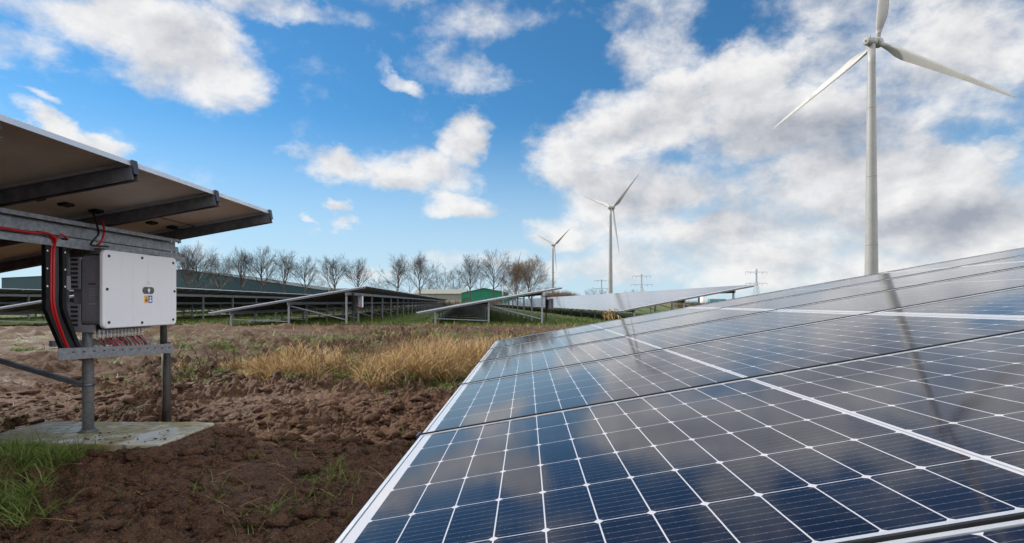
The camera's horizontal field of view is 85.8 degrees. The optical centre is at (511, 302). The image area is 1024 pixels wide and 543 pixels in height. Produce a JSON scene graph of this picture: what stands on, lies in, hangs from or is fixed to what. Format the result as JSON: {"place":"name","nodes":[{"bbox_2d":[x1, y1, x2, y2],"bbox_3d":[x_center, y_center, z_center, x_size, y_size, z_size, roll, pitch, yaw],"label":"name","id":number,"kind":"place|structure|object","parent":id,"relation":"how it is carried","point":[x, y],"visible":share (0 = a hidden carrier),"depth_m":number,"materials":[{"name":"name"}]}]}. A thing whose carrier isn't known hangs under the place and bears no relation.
{"place":"outdoors","nodes":[
{"label":"outdoors","id":0,"kind":"place"},
{"bbox_2d":[0,372,463,535],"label":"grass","id":1,"kind":"structure","parent":0,"point":[221,485],"depth_m":3.70,"materials":[{"name":"green plant"}]},
{"bbox_2d":[0,303,677,542],"bbox_3d":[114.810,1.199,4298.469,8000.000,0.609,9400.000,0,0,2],"label":"ground","id":2,"kind":"structure","parent":0,"point":[13,382],"depth_m":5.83,"materials":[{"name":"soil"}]},
{"bbox_2d":[0,426,112,530],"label":"grass","id":3,"kind":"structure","parent":2,"relation":"on","point":[24,448],"depth_m":3.57,"materials":[{"name":"green plant"}]},
{"bbox_2d":[0,421,213,451],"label":"concrete slab","id":4,"kind":"structure","parent":2,"relation":"on","point":[147,432],"depth_m":4.48,"materials":[{"name":"grey concrete"}]},
{"bbox_2d":[78,430,168,442],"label":"crumbs","id":5,"kind":"object","parent":4,"relation":"on","point":[124,437],"visible":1,"depth_m":4.29,"materials":[{"name":"brown soil"}]},
{"bbox_2d":[160,325,170,421],"bbox_3d":[-3.419,0.430,5.440,0.096,1.800,0.089,0,0,2],"label":"pole","id":6,"kind":"object","parent":4,"relation":"on","point":[166,388],"visible":0.41,"depth_m":5.41,"materials":[{"name":"metal"}]},
{"bbox_2d":[0,288,224,318],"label":"solar table","id":7,"kind":"object","parent":2,"relation":"on","point":[8,296],"visible":0.02,"depth_m":38.64,"materials":[{"name":"beige"}]},
{"bbox_2d":[0,114,272,433],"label":"solar table","id":8,"kind":"object","parent":2,"relation":"on","point":[55,185],"visible":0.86,"depth_m":4.37,"materials":[{"name":"grey glass"}]},
{"bbox_2d":[56,234,68,239],"bbox_3d":[-3.399,-0.463,4.197,0.052,0.102,0.256,0,0,-14],"label":"cable","id":9,"kind":"object","parent":8,"relation":"hanging from","point":[59,236],"visible":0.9,"depth_m":4.12,"materials":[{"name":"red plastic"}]},
{"bbox_2d":[0,231,184,359],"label":"inverter stand","id":10,"kind":"object","parent":8,"relation":"hanging from","point":[87,352],"visible":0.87,"depth_m":4.38,"materials":[{"name":"metal"}]},
{"bbox_2d":[41,237,81,347],"bbox_3d":[-3.425,-0.027,4.205,0.064,0.908,0.381,0,0,2],"label":"cable tray","id":11,"kind":"object","parent":10,"relation":"attached to","point":[45,275],"visible":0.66,"depth_m":4.16,"materials":[{"name":"black plastic"}]},
{"bbox_2d":[0,226,91,360],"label":"cable","id":12,"kind":"object","parent":11,"relation":"in","point":[52,279],"visible":0.79,"depth_m":4.07,"materials":[{"name":"red plastic"}]},
{"bbox_2d":[55,246,75,347],"bbox_3d":[-3.418,-0.010,4.329,0.037,0.925,0.474,0,0,-1],"label":"cable","id":13,"kind":"object","parent":11,"relation":"in","point":[68,337],"visible":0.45,"depth_m":4.15,"materials":[{"name":"black plastic"}]},
{"bbox_2d":[69,250,175,346],"bbox_3d":[-3.413,-0.004,4.881,0.316,0.849,0.911,0,0,2],"label":"string inverter","id":14,"kind":"object","parent":10,"relation":"hanging from","point":[118,292],"visible":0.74,"depth_m":4.64,"materials":[{"name":"paint"}]},
{"bbox_2d":[90,212,108,247],"bbox_3d":[-3.361,-0.609,4.493,0.124,0.331,0.301,0,0,-36],"label":"cable","id":15,"kind":"object","parent":8,"relation":"hanging from","point":[98,231],"visible":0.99,"depth_m":4.42,"materials":[{"name":"black plastic"}]},
{"bbox_2d":[95,219,104,246],"bbox_3d":[-3.328,-0.569,4.473,0.059,0.250,0.228,0,0,-28],"label":"cable","id":16,"kind":"object","parent":8,"relation":"hanging from","point":[102,238],"visible":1,"depth_m":4.41,"materials":[{"name":"red plastic"}]},
{"bbox_2d":[161,217,193,229],"bbox_3d":[-3.253,-0.753,5.144,0.189,0.052,0.875,0,0,-7],"label":"cable","id":17,"kind":"object","parent":8,"relation":"on","point":[179,222],"visible":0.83,"depth_m":5.47,"materials":[{"name":"black plastic"}]},
{"bbox_2d":[2,269,329,294],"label":"warehouse","id":18,"kind":"structure","parent":2,"relation":"on","point":[31,282],"depth_m":235.00,"materials":[{"name":"teal"}]},
{"bbox_2d":[176,241,211,287],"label":"bare tree","id":19,"kind":"object","parent":2,"relation":"on","point":[184,265],"visible":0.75,"depth_m":194.68,"materials":[{"name":"brown plant"}]},
{"bbox_2d":[176,245,220,287],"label":"bare tree","id":20,"kind":"object","parent":2,"relation":"on","point":[207,268],"visible":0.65,"depth_m":200.85,"materials":[{"name":"brown plant"}]},
{"bbox_2d":[0,287,400,322],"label":"solar table","id":21,"kind":"object","parent":2,"relation":"on","point":[191,299],"visible":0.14,"depth_m":42.22,"materials":[{"name":"beige"}]},
{"bbox_2d":[203,253,239,289],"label":"bare tree","id":22,"kind":"object","parent":2,"relation":"on","point":[218,275],"visible":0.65,"depth_m":214.81,"materials":[{"name":"brown plant"}]},
{"bbox_2d":[221,247,259,290],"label":"bare tree","id":23,"kind":"object","parent":2,"relation":"on","point":[238,267],"visible":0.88,"depth_m":198.32,"materials":[{"name":"brown plant"}]},
{"bbox_2d":[237,247,279,291],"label":"bare tree","id":24,"kind":"object","parent":2,"relation":"on","point":[262,268],"visible":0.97,"depth_m":198.50,"materials":[{"name":"brown plant"}]},
{"bbox_2d":[1,328,528,397],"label":"grass","id":25,"kind":"structure","parent":2,"relation":"on","point":[339,374],"depth_m":12.65,"materials":[{"name":"plant"}]},
{"bbox_2d":[256,250,298,292],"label":"bare tree","id":26,"kind":"object","parent":2,"relation":"on","point":[286,272],"visible":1,"depth_m":199.48,"materials":[{"name":"brown plant"}]},
{"bbox_2d":[288,256,318,293],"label":"bare tree","id":27,"kind":"object","parent":2,"relation":"on","point":[306,265],"visible":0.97,"depth_m":203.80,"materials":[{"name":"brown plant"}]},
{"bbox_2d":[40,319,571,354],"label":"dry grass","id":28,"kind":"structure","parent":2,"relation":"on","point":[315,334],"depth_m":19.78,"materials":[{"name":"beige plant"}]},
{"bbox_2d":[0,309,652,325],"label":"meadow","id":29,"kind":"structure","parent":2,"relation":"on","point":[301,322],"depth_m":34.78,"materials":[{"name":"green plant"}]},
{"bbox_2d":[208,286,447,325],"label":"solar table","id":30,"kind":"object","parent":2,"relation":"on","point":[375,297],"visible":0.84,"depth_m":37.12,"materials":[{"name":"beige"}]},
{"bbox_2d":[352,293,362,322],"bbox_3d":[-8.515,0.308,30.512,0.365,1.703,0.966,0,0,-36],"label":"string inverter","id":31,"kind":"object","parent":30,"relation":"hanging from","point":[357,301],"visible":1,"depth_m":30.57,"materials":[{"name":"paint"}]},
{"bbox_2d":[317,288,348,291],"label":"building","id":32,"kind":"structure","parent":2,"relation":"on","point":[331,290],"depth_m":244.40,"materials":[{"name":"grey"}]},
{"bbox_2d":[311,254,355,290],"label":"bare tree","id":33,"kind":"object","parent":2,"relation":"on","point":[332,266],"visible":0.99,"depth_m":194.46,"materials":[{"name":"brown plant"}]},
{"bbox_2d":[340,257,374,286],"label":"bare tree","id":34,"kind":"object","parent":2,"relation":"on","point":[359,270],"visible":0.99,"depth_m":199.00,"materials":[{"name":"brown plant"}]},
{"bbox_2d":[143,313,617,388],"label":"weed stalks","id":35,"kind":"object","parent":2,"relation":"on","point":[361,349],"visible":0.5,"depth_m":9.28,"materials":[{"name":"beige plant"}]},
{"bbox_2d":[374,253,411,290],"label":"bare tree","id":36,"kind":"object","parent":2,"relation":"on","point":[399,270],"visible":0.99,"depth_m":184.34,"materials":[{"name":"brown plant"}]},
{"bbox_2d":[396,278,418,292],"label":"bare tree","id":37,"kind":"object","parent":2,"relation":"on","point":[409,285],"visible":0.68,"depth_m":319.97,"materials":[{"name":"brown plant"}]},
{"bbox_2d":[399,252,440,305],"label":"bare tree","id":38,"kind":"object","parent":2,"relation":"on","point":[420,268],"visible":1,"depth_m":175.13,"materials":[{"name":"brown plant"}]},
{"bbox_2d":[413,276,437,288],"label":"bare tree","id":39,"kind":"object","parent":2,"relation":"on","point":[428,281],"visible":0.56,"depth_m":289.95,"materials":[{"name":"brown plant"}]},
{"bbox_2d":[420,270,444,288],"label":"bare tree","id":40,"kind":"object","parent":2,"relation":"on","point":[432,280],"visible":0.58,"depth_m":299.09,"materials":[{"name":"brown plant"}]},
{"bbox_2d":[413,289,467,304],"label":"barn","id":41,"kind":"structure","parent":2,"relation":"on","point":[453,295],"depth_m":250.00,"materials":[{"name":"beige paint"}]},
{"bbox_2d":[431,266,458,288],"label":"bare tree","id":42,"kind":"object","parent":2,"relation":"on","point":[443,279],"visible":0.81,"depth_m":288.95,"materials":[{"name":"brown plant"}]},
{"bbox_2d":[437,266,464,288],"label":"bare tree","id":43,"kind":"object","parent":2,"relation":"on","point":[454,279],"visible":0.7,"depth_m":289.29,"materials":[{"name":"brown plant"}]},
{"bbox_2d":[447,265,473,288],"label":"bare tree","id":44,"kind":"object","parent":2,"relation":"on","point":[458,278],"visible":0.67,"depth_m":279.90,"materials":[{"name":"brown plant"}]},
{"bbox_2d":[456,252,487,301],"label":"bare tree","id":45,"kind":"object","parent":2,"relation":"on","point":[471,271],"visible":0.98,"depth_m":179.81,"materials":[{"name":"brown plant"}]},
{"bbox_2d":[461,288,508,302],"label":"shed","id":46,"kind":"structure","parent":2,"relation":"on","point":[481,294],"depth_m":205.00,"materials":[{"name":"teal metal"}]},
{"bbox_2d":[473,269,497,288],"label":"bare tree","id":47,"kind":"object","parent":2,"relation":"on","point":[481,282],"visible":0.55,"depth_m":289.95,"materials":[{"name":"brown plant"}]},
{"bbox_2d":[416,287,561,322],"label":"solar table","id":48,"kind":"object","parent":2,"relation":"on","point":[472,307],"visible":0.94,"depth_m":35.44,"materials":[{"name":"beige"}]},
{"bbox_2d":[545,296,553,321],"bbox_3d":[2.200,0.376,32.442,0.365,1.568,1.066,0,0,-5],"label":"string inverter","id":49,"kind":"object","parent":48,"relation":"attached to","point":[549,304],"visible":1,"depth_m":32.27,"materials":[{"name":"metal"}]},
{"bbox_2d":[472,248,510,297],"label":"bare tree","id":50,"kind":"object","parent":2,"relation":"on","point":[489,266],"visible":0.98,"depth_m":179.59,"materials":[{"name":"brown plant"}]},
{"bbox_2d":[495,259,531,299],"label":"bare tree","id":51,"kind":"object","parent":2,"relation":"on","point":[514,275],"visible":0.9,"depth_m":184.34,"materials":[{"name":"brown plant"}]},
{"bbox_2d":[509,255,558,298],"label":"bare tree","id":52,"kind":"object","parent":2,"relation":"on","point":[532,267],"visible":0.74,"depth_m":189.28,"materials":[{"name":"brown plant"}]},
{"bbox_2d":[538,230,568,291],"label":"wind turbine","id":53,"kind":"object","parent":2,"relation":"on","point":[553,247],"visible":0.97,"depth_m":922.60,"materials":[{"name":"paint"}]},
{"bbox_2d":[543,289,577,297],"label":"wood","id":54,"kind":"object","parent":2,"relation":"on","point":[557,294],"visible":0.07,"depth_m":371.86,"materials":[{"name":"brown wood"}]},
{"bbox_2d":[429,300,712,307],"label":"brushwood","id":55,"kind":"object","parent":2,"relation":"on","point":[693,303],"visible":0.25,"depth_m":157.10,"materials":[{"name":"brown plant"}]},
{"bbox_2d":[591,279,607,293],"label":"power pylon","id":56,"kind":"object","parent":2,"relation":"on","point":[601,285],"visible":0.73,"depth_m":1063.95,"materials":[{"name":"silver metal"}]},
{"bbox_2d":[601,308,620,320],"bbox_3d":[5.423,0.760,29.880,1.207,0.926,0.762,0,0,2],"label":"reed clump","id":57,"kind":"object","parent":2,"relation":"on","point":[604,316],"visible":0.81,"depth_m":29.80,"materials":[{"name":"beige plant"}]},
{"bbox_2d":[584,173,639,292],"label":"wind turbine","id":58,"kind":"object","parent":2,"relation":"on","point":[610,278],"visible":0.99,"depth_m":559.78,"materials":[{"name":"paint"}]},
{"bbox_2d":[498,284,754,318],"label":"solar table","id":59,"kind":"object","parent":2,"relation":"on","point":[633,302],"visible":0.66,"depth_m":41.10,"materials":[{"name":"blue glass"}]},
{"bbox_2d":[630,275,652,291],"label":"power pylon","id":60,"kind":"object","parent":2,"relation":"on","point":[641,282],"visible":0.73,"depth_m":859.19,"materials":[{"name":"silver metal"}]},
{"bbox_2d":[335,247,1023,542],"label":"solar table","id":61,"kind":"object","parent":2,"relation":"on","point":[886,407],"visible":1,"depth_m":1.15,"materials":[{"name":"blue glass"}]},
{"bbox_2d":[700,297,717,302],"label":"trailer","id":62,"kind":"object","parent":2,"relation":"on","point":[703,299],"visible":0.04,"depth_m":157.00,"materials":[{"name":"white paint"}]},
{"bbox_2d":[745,268,764,294],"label":"power pylon","id":63,"kind":"object","parent":2,"relation":"on","point":[756,281],"visible":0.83,"depth_m":709.71,"materials":[{"name":"silver metal"}]},
{"bbox_2d":[772,0,1014,275],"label":"wind turbine","id":64,"kind":"object","parent":2,"relation":"on","point":[872,44],"visible":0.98,"depth_m":203.34,"materials":[{"name":"paint"}]},
{"bbox_2d":[171,327,523,390],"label":"dry grass","id":65,"kind":"structure","parent":0,"point":[399,362],"depth_m":8.90,"materials":[{"name":"beige plant"}]},
{"bbox_2d":[0,0,1023,302],"label":"sky","id":66,"kind":"structure","parent":0,"point":[441,130],"materials":[{"name":"blue"}]},
{"bbox_2d":[708,299,725,301],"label":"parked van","id":67,"kind":"object","parent":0,"point":[714,300],"visible":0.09,"depth_m":149.05,"materials":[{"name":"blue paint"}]}
]}

